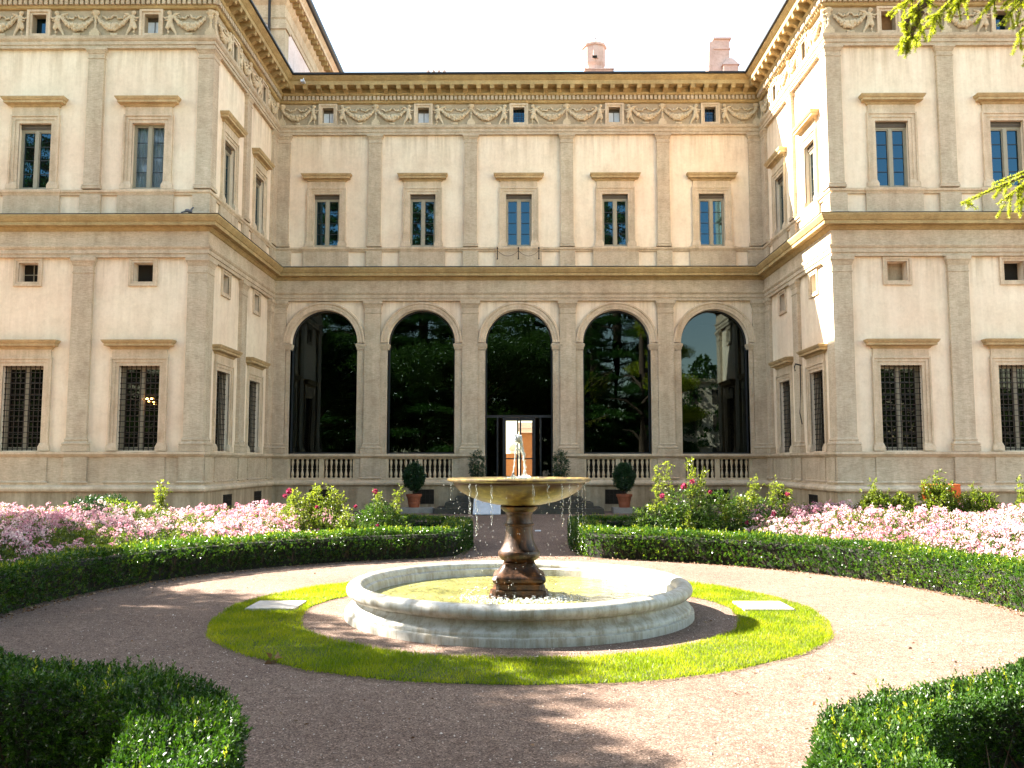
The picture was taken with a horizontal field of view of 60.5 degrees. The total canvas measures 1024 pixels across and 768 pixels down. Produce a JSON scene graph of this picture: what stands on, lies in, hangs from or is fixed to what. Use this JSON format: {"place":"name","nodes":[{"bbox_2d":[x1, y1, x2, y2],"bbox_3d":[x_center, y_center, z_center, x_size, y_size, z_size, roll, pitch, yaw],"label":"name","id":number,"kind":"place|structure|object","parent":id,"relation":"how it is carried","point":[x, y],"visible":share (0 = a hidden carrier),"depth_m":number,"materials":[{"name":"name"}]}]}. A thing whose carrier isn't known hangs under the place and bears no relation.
{"place":"outdoors","nodes":[
{"label":"outdoors","id":0,"kind":"place"},
{"bbox_2d":[506,454,516,475],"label":"garden pedestal","id":1,"kind":"object","parent":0,"point":[509,466],"visible":0.29,"depth_m":51.48,"materials":[{"name":"orange"}]},
{"bbox_2d":[507,443,515,453],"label":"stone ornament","id":2,"kind":"object","parent":1,"relation":"on","point":[511,447],"visible":0.9,"depth_m":51.68,"materials":[{"name":"white stone"}]},
{"bbox_2d":[0,468,1023,767],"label":"gravel ground","id":3,"kind":"structure","parent":0,"point":[688,732],"depth_m":7.88,"materials":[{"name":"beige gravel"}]},
{"bbox_2d":[0,512,473,613],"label":"box hedge","id":4,"kind":"object","parent":3,"relation":"on","point":[28,581],"visible":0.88,"depth_m":15.06,"materials":[{"name":"green plant"}]},
{"bbox_2d":[401,507,434,512],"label":"stone plinth block","id":5,"kind":"structure","parent":3,"relation":"on","point":[419,510],"depth_m":32.79,"materials":[{"name":"grey stone"}]},
{"bbox_2d":[402,460,426,507],"bbox_3d":[-3.717,3.764,33.291,0.960,1.820,0.976,0,-5,0],"label":"potted tree","id":6,"kind":"object","parent":5,"relation":"on","point":[414,472],"visible":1,"depth_m":33.06,"materials":[{"name":"green plant"}]},
{"bbox_2d":[0,0,1023,519],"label":"villa","id":7,"kind":"object","parent":3,"relation":"on","point":[786,258],"visible":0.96,"depth_m":31.44,"materials":[{"name":"beige paint"}]},
{"bbox_2d":[13,258,42,285],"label":"mezzanine window","id":8,"kind":"structure","parent":7,"relation":"in","point":[33,275],"depth_m":27.75,"materials":[{"name":"stone"}]},
{"bbox_2d":[0,339,60,450],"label":"window","id":9,"kind":"structure","parent":7,"relation":"in","point":[28,401],"depth_m":27.49,"materials":[{"name":"stone"}]},
{"bbox_2d":[0,96,68,188],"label":"window","id":10,"kind":"structure","parent":7,"relation":"in","point":[39,162],"depth_m":28.17,"materials":[{"name":"stone"}]},
{"bbox_2d":[26,9,51,35],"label":"attic window","id":11,"kind":"structure","parent":7,"relation":"in","point":[43,25],"depth_m":28.37,"materials":[{"name":"stone"}]},
{"bbox_2d":[100,339,176,450],"bbox_3d":[-11.652,0.346,27.394,2.260,3.500,0.625,0,-5,0],"label":"window","id":12,"kind":"structure","parent":7,"relation":"in","point":[144,363],"depth_m":27.45,"materials":[{"name":"stone"}]},
{"bbox_2d":[128,258,157,285],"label":"mezzanine window","id":13,"kind":"structure","parent":7,"relation":"in","point":[147,274],"depth_m":27.72,"materials":[{"name":"stone"}]},
{"bbox_2d":[114,95,181,188],"bbox_3d":[-11.652,-7.705,28.109,2.040,3.014,0.618,0,-5,0],"label":"window","id":14,"kind":"structure","parent":7,"relation":"in","point":[153,144],"depth_m":28.14,"materials":[{"name":"stone"}]},
{"bbox_2d":[139,9,163,34],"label":"attic window","id":15,"kind":"structure","parent":7,"relation":"in","point":[155,25],"depth_m":28.36,"materials":[{"name":"stone"}]},
{"bbox_2d":[181,207,193,212],"bbox_3d":[-10.172,-5.441,27.505,0.411,0.229,0.117,0,-5,0],"label":"pigeon","id":16,"kind":"object","parent":7,"relation":"on","point":[189,210],"visible":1,"depth_m":27.47,"materials":[{"name":"grey"}]},
{"bbox_2d":[220,269,231,299],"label":"mezzanine window","id":17,"kind":"structure","parent":7,"relation":"in","point":[223,272],"depth_m":29.68,"materials":[{"name":"stone"}]},
{"bbox_2d":[211,344,242,451],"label":"window","id":18,"kind":"structure","parent":7,"relation":"in","point":[224,356],"depth_m":29.55,"materials":[{"name":"stone"}]},
{"bbox_2d":[219,110,247,212],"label":"window","id":19,"kind":"structure","parent":7,"relation":"in","point":[232,130],"depth_m":30.25,"materials":[{"name":"stone"}]},
{"bbox_2d":[231,34,240,66],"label":"attic window","id":20,"kind":"structure","parent":7,"relation":"in","point":[238,47],"depth_m":30.58,"materials":[{"name":"stone"}]},
{"bbox_2d":[252,289,260,316],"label":"mezzanine window","id":21,"kind":"structure","parent":7,"relation":"in","point":[255,292],"depth_m":33.09,"materials":[{"name":"stone"}]},
{"bbox_2d":[245,357,270,452],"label":"window","id":22,"kind":"structure","parent":7,"relation":"in","point":[255,366],"depth_m":33.04,"materials":[{"name":"stone"}]},
{"bbox_2d":[251,148,274,237],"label":"window","id":23,"kind":"structure","parent":7,"relation":"in","point":[262,163],"depth_m":33.76,"materials":[{"name":"stone"}]},
{"bbox_2d":[261,79,268,105],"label":"attic window","id":24,"kind":"structure","parent":7,"relation":"in","point":[266,89],"depth_m":34.06,"materials":[{"name":"stone"}]},
{"bbox_2d":[290,311,356,453],"bbox_3d":[-7.519,-0.080,35.338,2.690,5.769,0.080,0,-5,0],"label":"arched window frame","id":25,"kind":"structure","parent":7,"relation":"in","point":[324,353],"depth_m":35.32,"materials":[{"name":"glass"}]},
{"bbox_2d":[301,173,351,246],"bbox_3d":[-7.522,-7.040,35.565,2.040,3.014,0.515,0,-5,0],"label":"window","id":26,"kind":"structure","parent":7,"relation":"in","point":[329,190],"depth_m":35.65,"materials":[{"name":"stone"}]},
{"bbox_2d":[318,104,337,124],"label":"attic window","id":27,"kind":"structure","parent":7,"relation":"in","point":[330,117],"depth_m":35.87,"materials":[{"name":"stone"}]},
{"bbox_2d":[388,311,454,453],"bbox_3d":[-3.619,-0.083,35.307,2.690,5.769,0.080,0,-5,0],"label":"arched window frame","id":28,"kind":"structure","parent":7,"relation":"in","point":[421,389],"depth_m":35.29,"materials":[{"name":"glass"}]},
{"bbox_2d":[397,173,447,246],"bbox_3d":[-3.622,-7.042,35.534,2.040,3.014,0.515,0,-5,0],"label":"window","id":29,"kind":"structure","parent":7,"relation":"in","point":[422,219],"depth_m":35.61,"materials":[{"name":"stone"}]},
{"bbox_2d":[414,104,432,124],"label":"attic window","id":30,"kind":"structure","parent":7,"relation":"in","point":[425,117],"depth_m":35.83,"materials":[{"name":"stone"}]},
{"bbox_2d":[509,103,527,123],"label":"attic window","id":31,"kind":"structure","parent":7,"relation":"in","point":[515,116],"depth_m":35.80,"materials":[{"name":"stone"}]},
{"bbox_2d":[494,172,543,245],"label":"window","id":32,"kind":"structure","parent":7,"relation":"in","point":[518,214],"depth_m":35.59,"materials":[{"name":"stone"}]},
{"bbox_2d":[485,311,552,476],"bbox_3d":[0.281,0.441,35.229,2.690,6.825,0.080,0,-5,0],"label":"arched window frame","id":33,"kind":"structure","parent":7,"relation":"in","point":[518,350],"depth_m":35.28,"materials":[{"name":"glass"}]},
{"bbox_2d":[504,418,533,476],"bbox_3d":[0.281,2.594,35.029,1.180,2.460,0.075,0,-5,0],"label":"door","id":34,"kind":"structure","parent":7,"relation":"in","point":[505,419],"depth_m":35.02,"materials":[{"name":"metal"}]},
{"bbox_2d":[605,103,623,123],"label":"attic window","id":35,"kind":"structure","parent":7,"relation":"in","point":[611,116],"depth_m":35.76,"materials":[{"name":"stone"}]},
{"bbox_2d":[590,172,640,245],"bbox_3d":[4.178,-7.048,35.472,2.040,3.014,0.515,0,-5,0],"label":"window","id":36,"kind":"structure","parent":7,"relation":"in","point":[615,224],"depth_m":35.55,"materials":[{"name":"stone"}]},
{"bbox_2d":[583,311,650,453],"bbox_3d":[4.181,-0.088,35.245,2.690,5.769,0.080,0,-5,0],"label":"arched window frame","id":37,"kind":"structure","parent":7,"relation":"in","point":[616,367],"depth_m":35.22,"materials":[{"name":"glass"}]},
{"bbox_2d":[700,103,719,123],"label":"attic window","id":38,"kind":"structure","parent":7,"relation":"in","point":[707,116],"depth_m":35.74,"materials":[{"name":"stone"}]},
{"bbox_2d":[686,172,737,245],"bbox_3d":[8.078,-7.051,35.441,2.040,3.014,0.515,0,-5,0],"label":"window","id":39,"kind":"structure","parent":7,"relation":"in","point":[709,189],"depth_m":35.52,"materials":[{"name":"stone"}]},
{"bbox_2d":[681,311,748,453],"bbox_3d":[8.081,-0.091,35.214,2.690,5.769,0.080,0,-5,0],"label":"arched window frame","id":40,"kind":"structure","parent":7,"relation":"in","point":[713,351],"depth_m":35.20,"materials":[{"name":"glass"}]},
{"bbox_2d":[770,77,777,104],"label":"attic window","id":41,"kind":"structure","parent":7,"relation":"in","point":[772,97],"depth_m":33.88,"materials":[{"name":"stone"}]},
{"bbox_2d":[764,146,787,236],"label":"window","id":42,"kind":"structure","parent":7,"relation":"in","point":[776,162],"depth_m":33.59,"materials":[{"name":"stone"}]},
{"bbox_2d":[768,356,794,452],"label":"window","id":43,"kind":"structure","parent":7,"relation":"in","point":[783,366],"depth_m":32.90,"materials":[{"name":"stone"}]},
{"bbox_2d":[778,288,786,315],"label":"mezzanine window","id":44,"kind":"structure","parent":7,"relation":"in","point":[783,291],"depth_m":32.94,"materials":[{"name":"stone"}]},
{"bbox_2d":[798,32,807,64],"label":"attic window","id":45,"kind":"structure","parent":7,"relation":"in","point":[803,40],"depth_m":30.42,"materials":[{"name":"stone"}]},
{"bbox_2d":[791,108,819,211],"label":"window","id":46,"kind":"structure","parent":7,"relation":"in","point":[806,128],"depth_m":30.07,"materials":[{"name":"stone"}]},
{"bbox_2d":[796,343,828,451],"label":"window","id":47,"kind":"structure","parent":7,"relation":"in","point":[814,355],"depth_m":29.39,"materials":[{"name":"stone"}]},
{"bbox_2d":[807,268,818,298],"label":"mezzanine window","id":48,"kind":"structure","parent":7,"relation":"in","point":[811,273],"depth_m":29.52,"materials":[{"name":"stone"}]},
{"bbox_2d":[875,6,901,31],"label":"attic window","id":49,"kind":"structure","parent":7,"relation":"in","point":[883,23],"depth_m":28.17,"materials":[{"name":"stone"}]},
{"bbox_2d":[858,93,925,186],"bbox_3d":[12.087,-7.727,27.869,2.040,3.014,0.515,0,-5,0],"label":"window","id":50,"kind":"structure","parent":7,"relation":"in","point":[886,141],"depth_m":27.95,"materials":[{"name":"stone"}]},
{"bbox_2d":[882,257,912,284],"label":"mezzanine window","id":51,"kind":"structure","parent":7,"relation":"in","point":[892,273],"depth_m":27.53,"materials":[{"name":"stone"}]},
{"bbox_2d":[863,338,940,450],"bbox_3d":[12.087,0.329,27.205,2.260,3.500,0.625,0,-5,0],"label":"window","id":52,"kind":"structure","parent":7,"relation":"in","point":[897,415],"depth_m":27.25,"materials":[{"name":"stone"}]},
{"bbox_2d":[973,92,1023,186],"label":"window","id":53,"kind":"structure","parent":7,"relation":"in","point":[1001,141],"depth_m":27.93,"materials":[{"name":"stone"}]},
{"bbox_2d":[981,338,1023,450],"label":"window","id":54,"kind":"structure","parent":7,"relation":"in","point":[1006,382],"depth_m":27.24,"materials":[{"name":"stone"}]},
{"bbox_2d":[989,5,1015,31],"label":"attic window","id":55,"kind":"structure","parent":7,"relation":"in","point":[993,21],"depth_m":28.12,"materials":[{"name":"stone"}]},
{"bbox_2d":[999,256,1023,284],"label":"mezzanine window","id":56,"kind":"structure","parent":7,"relation":"in","point":[1008,273],"depth_m":27.51,"materials":[{"name":"stone"}]},
{"bbox_2d":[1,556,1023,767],"bbox_3d":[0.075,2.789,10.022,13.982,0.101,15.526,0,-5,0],"label":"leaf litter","id":57,"kind":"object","parent":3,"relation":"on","point":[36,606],"visible":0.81,"depth_m":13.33,"materials":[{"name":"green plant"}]},
{"bbox_2d":[344,434,694,647],"bbox_3d":[0.091,1.802,11.284,4.380,2.315,4.380,0,-5,0],"label":"fountain","id":58,"kind":"object","parent":3,"relation":"on","point":[518,596],"visible":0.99,"depth_m":10.56,"materials":[{"name":"stone"}]},
{"bbox_2d":[434,494,604,513],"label":"entrance steps","id":59,"kind":"structure","parent":3,"relation":"on","point":[461,505],"depth_m":32.65,"materials":[{"name":"grey stone"}]},
{"bbox_2d":[467,449,486,476],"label":"potted shrub","id":60,"kind":"object","parent":59,"relation":"on","point":[476,468],"visible":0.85,"depth_m":33.89,"materials":[{"name":"green plant"}]},
{"bbox_2d":[473,499,500,514],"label":"metal ramp","id":61,"kind":"structure","parent":59,"relation":"on","point":[484,508],"depth_m":31.93,"materials":[{"name":"grey metal"}]},
{"bbox_2d":[551,449,570,476],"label":"potted shrub","id":62,"kind":"object","parent":59,"relation":"on","point":[555,467],"visible":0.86,"depth_m":33.86,"materials":[{"name":"green plant"}]},
{"bbox_2d":[204,581,835,685],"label":"lawn grass","id":63,"kind":"structure","parent":3,"relation":"on","point":[319,589],"depth_m":8.71,"materials":[{"name":"green plant"}]},
{"bbox_2d":[264,652,283,663],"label":"fallen leaf","id":64,"kind":"object","parent":63,"relation":"on","point":[277,656],"visible":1,"depth_m":8.36,"materials":[{"name":"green plant"}]},
{"bbox_2d":[246,600,306,610],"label":"stone slab","id":65,"kind":"structure","parent":63,"relation":"on","point":[275,604],"depth_m":11.49,"materials":[{"name":"white stone"}]},
{"bbox_2d":[732,601,794,610],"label":"stone slab","id":66,"kind":"structure","parent":63,"relation":"on","point":[760,605],"depth_m":11.41,"materials":[{"name":"white stone"}]},
{"bbox_2d":[611,507,637,512],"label":"stone plinth block","id":67,"kind":"structure","parent":3,"relation":"on","point":[620,510],"depth_m":32.73,"materials":[{"name":"grey stone"}]},
{"bbox_2d":[612,461,635,507],"bbox_3d":[4.236,3.783,33.204,0.968,1.766,1.026,0,-5,0],"label":"potted tree","id":68,"kind":"object","parent":67,"relation":"on","point":[622,471],"visible":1,"depth_m":32.99,"materials":[{"name":"green plant"}]},
{"bbox_2d":[565,512,1023,611],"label":"box hedge","id":69,"kind":"object","parent":3,"relation":"on","point":[999,580],"visible":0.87,"depth_m":15.02,"materials":[{"name":"green plant"}]},
{"bbox_2d":[801,657,1023,767],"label":"box hedge","id":70,"kind":"object","parent":3,"relation":"on","point":[958,723],"visible":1,"depth_m":4.71,"materials":[{"name":"green plant"}]},
{"bbox_2d":[886,0,1023,218],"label":"cedar tree","id":71,"kind":"object","parent":3,"relation":"on","point":[915,15],"visible":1,"depth_m":9.33,"materials":[{"name":"green plant"}]},
{"bbox_2d":[519,422,531,475],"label":"courtyard building","id":72,"kind":"structure","parent":0,"point":[526,430],"depth_m":59.76,"materials":[{"name":"orange paint"}]},
{"bbox_2d":[312,0,784,467],"label":"sky","id":73,"kind":"structure","parent":0,"point":[364,35],"materials":[{"name":"white"}]},
{"label":"bed soil","id":74,"kind":"structure","parent":0,"visible":0},
{"bbox_2d":[67,492,137,544],"bbox_3d":[-9.151,3.082,19.663,1.977,1.352,1.316,0,-5,0],"label":"flowering bush","id":75,"kind":"object","parent":74,"relation":"on","point":[89,500],"visible":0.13,"depth_m":19.57,"materials":[{"name":"green plant"}]},
{"bbox_2d":[104,498,144,521],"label":"flowering shrub","id":76,"kind":"object","parent":74,"relation":"on","point":[119,505],"visible":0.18,"depth_m":18.97,"materials":[{"name":"green plant"}]},
{"bbox_2d":[149,479,171,531],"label":"flowering shrub","id":77,"kind":"object","parent":74,"relation":"on","point":[161,499],"visible":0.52,"depth_m":19.09,"materials":[{"name":"green plant"}]},
{"bbox_2d":[0,499,361,565],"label":"pink flower bed","id":78,"kind":"object","parent":74,"relation":"on","point":[24,531],"visible":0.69,"depth_m":16.48,"materials":[{"name":"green plant"}]},
{"bbox_2d":[271,480,347,537],"bbox_3d":[-4.140,2.792,17.932,1.621,1.638,1.028,0,-5,0],"label":"rose bush","id":79,"kind":"object","parent":74,"relation":"on","point":[310,505],"visible":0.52,"depth_m":17.91,"materials":[{"name":"green plant"}]},
{"bbox_2d":[335,504,358,536],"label":"flowering shrub","id":80,"kind":"object","parent":74,"relation":"on","point":[348,515],"visible":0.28,"depth_m":17.53,"materials":[{"name":"green plant"}]},
{"bbox_2d":[344,483,412,535],"bbox_3d":[-2.812,2.840,18.252,1.668,1.569,1.147,0,-5,0],"label":"rose bush","id":81,"kind":"object","parent":74,"relation":"on","point":[392,518],"visible":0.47,"depth_m":18.15,"materials":[{"name":"green plant"}]},
{"label":"bed soil","id":82,"kind":"structure","parent":0,"visible":0},
{"bbox_2d":[623,500,733,538],"bbox_3d":[3.512,3.040,18.350,2.412,1.234,1.454,0,-5,0],"label":"evergreen shrub","id":83,"kind":"object","parent":82,"relation":"on","point":[648,512],"visible":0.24,"depth_m":18.21,"materials":[{"name":"green plant"}]},
{"bbox_2d":[646,456,798,539],"bbox_3d":[4.305,2.532,18.032,3.040,2.105,1.333,1,-5,-14],"label":"rose bush","id":84,"kind":"object","parent":82,"relation":"on","point":[738,515],"visible":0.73,"depth_m":17.90,"materials":[{"name":"green plant"}]},
{"bbox_2d":[713,498,1023,565],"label":"pink flower bed","id":85,"kind":"object","parent":82,"relation":"on","point":[1003,534],"visible":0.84,"depth_m":16.11,"materials":[{"name":"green plant"}]},
{"bbox_2d":[854,477,895,525],"bbox_3d":[7.608,2.794,18.348,0.975,1.686,0.956,0,-5,0],"label":"sunlit shrub","id":86,"kind":"object","parent":82,"relation":"on","point":[876,499],"visible":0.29,"depth_m":18.33,"materials":[{"name":"green plant"}]},
{"bbox_2d":[884,490,918,528],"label":"sunlit shrub","id":87,"kind":"object","parent":82,"relation":"on","point":[903,501],"visible":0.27,"depth_m":18.27,"materials":[{"name":"green plant"}]},
{"bbox_2d":[915,469,960,514],"bbox_3d":[8.890,2.657,18.347,0.913,1.773,0.958,0,-5,0],"label":"sunlit shrub","id":88,"kind":"object","parent":82,"relation":"on","point":[939,493],"visible":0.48,"depth_m":18.32,"materials":[{"name":"green plant"}]},
{"bbox_2d":[921,484,960,504],"bbox_3d":[9.822,2.993,20.035,0.700,1.400,0.400,0,-5,0],"label":"flower pot","id":89,"kind":"object","parent":82,"relation":"on","point":[957,487],"visible":0.02,"depth_m":19.89,"materials":[{"name":"ceramic"}]},
{"bbox_2d":[948,482,1001,520],"bbox_3d":[9.678,2.786,18.335,1.215,1.531,0.932,0,-5,0],"label":"sunlit shrub","id":90,"kind":"object","parent":82,"relation":"on","point":[980,501],"visible":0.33,"depth_m":18.29,"materials":[{"name":"green plant"}]},
{"bbox_2d":[1011,475,1023,509],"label":"sunlit shrub","id":91,"kind":"object","parent":82,"relation":"on","point":[1019,484],"visible":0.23,"depth_m":18.39,"materials":[{"name":"green plant"}]},
{"label":"bed soil","id":92,"kind":"structure","parent":0,"visible":0},
{"bbox_2d":[0,646,255,767],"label":"box hedge","id":93,"kind":"object","parent":92,"relation":"on","point":[100,716],"visible":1,"depth_m":4.77,"materials":[{"name":"green plant"}]}
]}

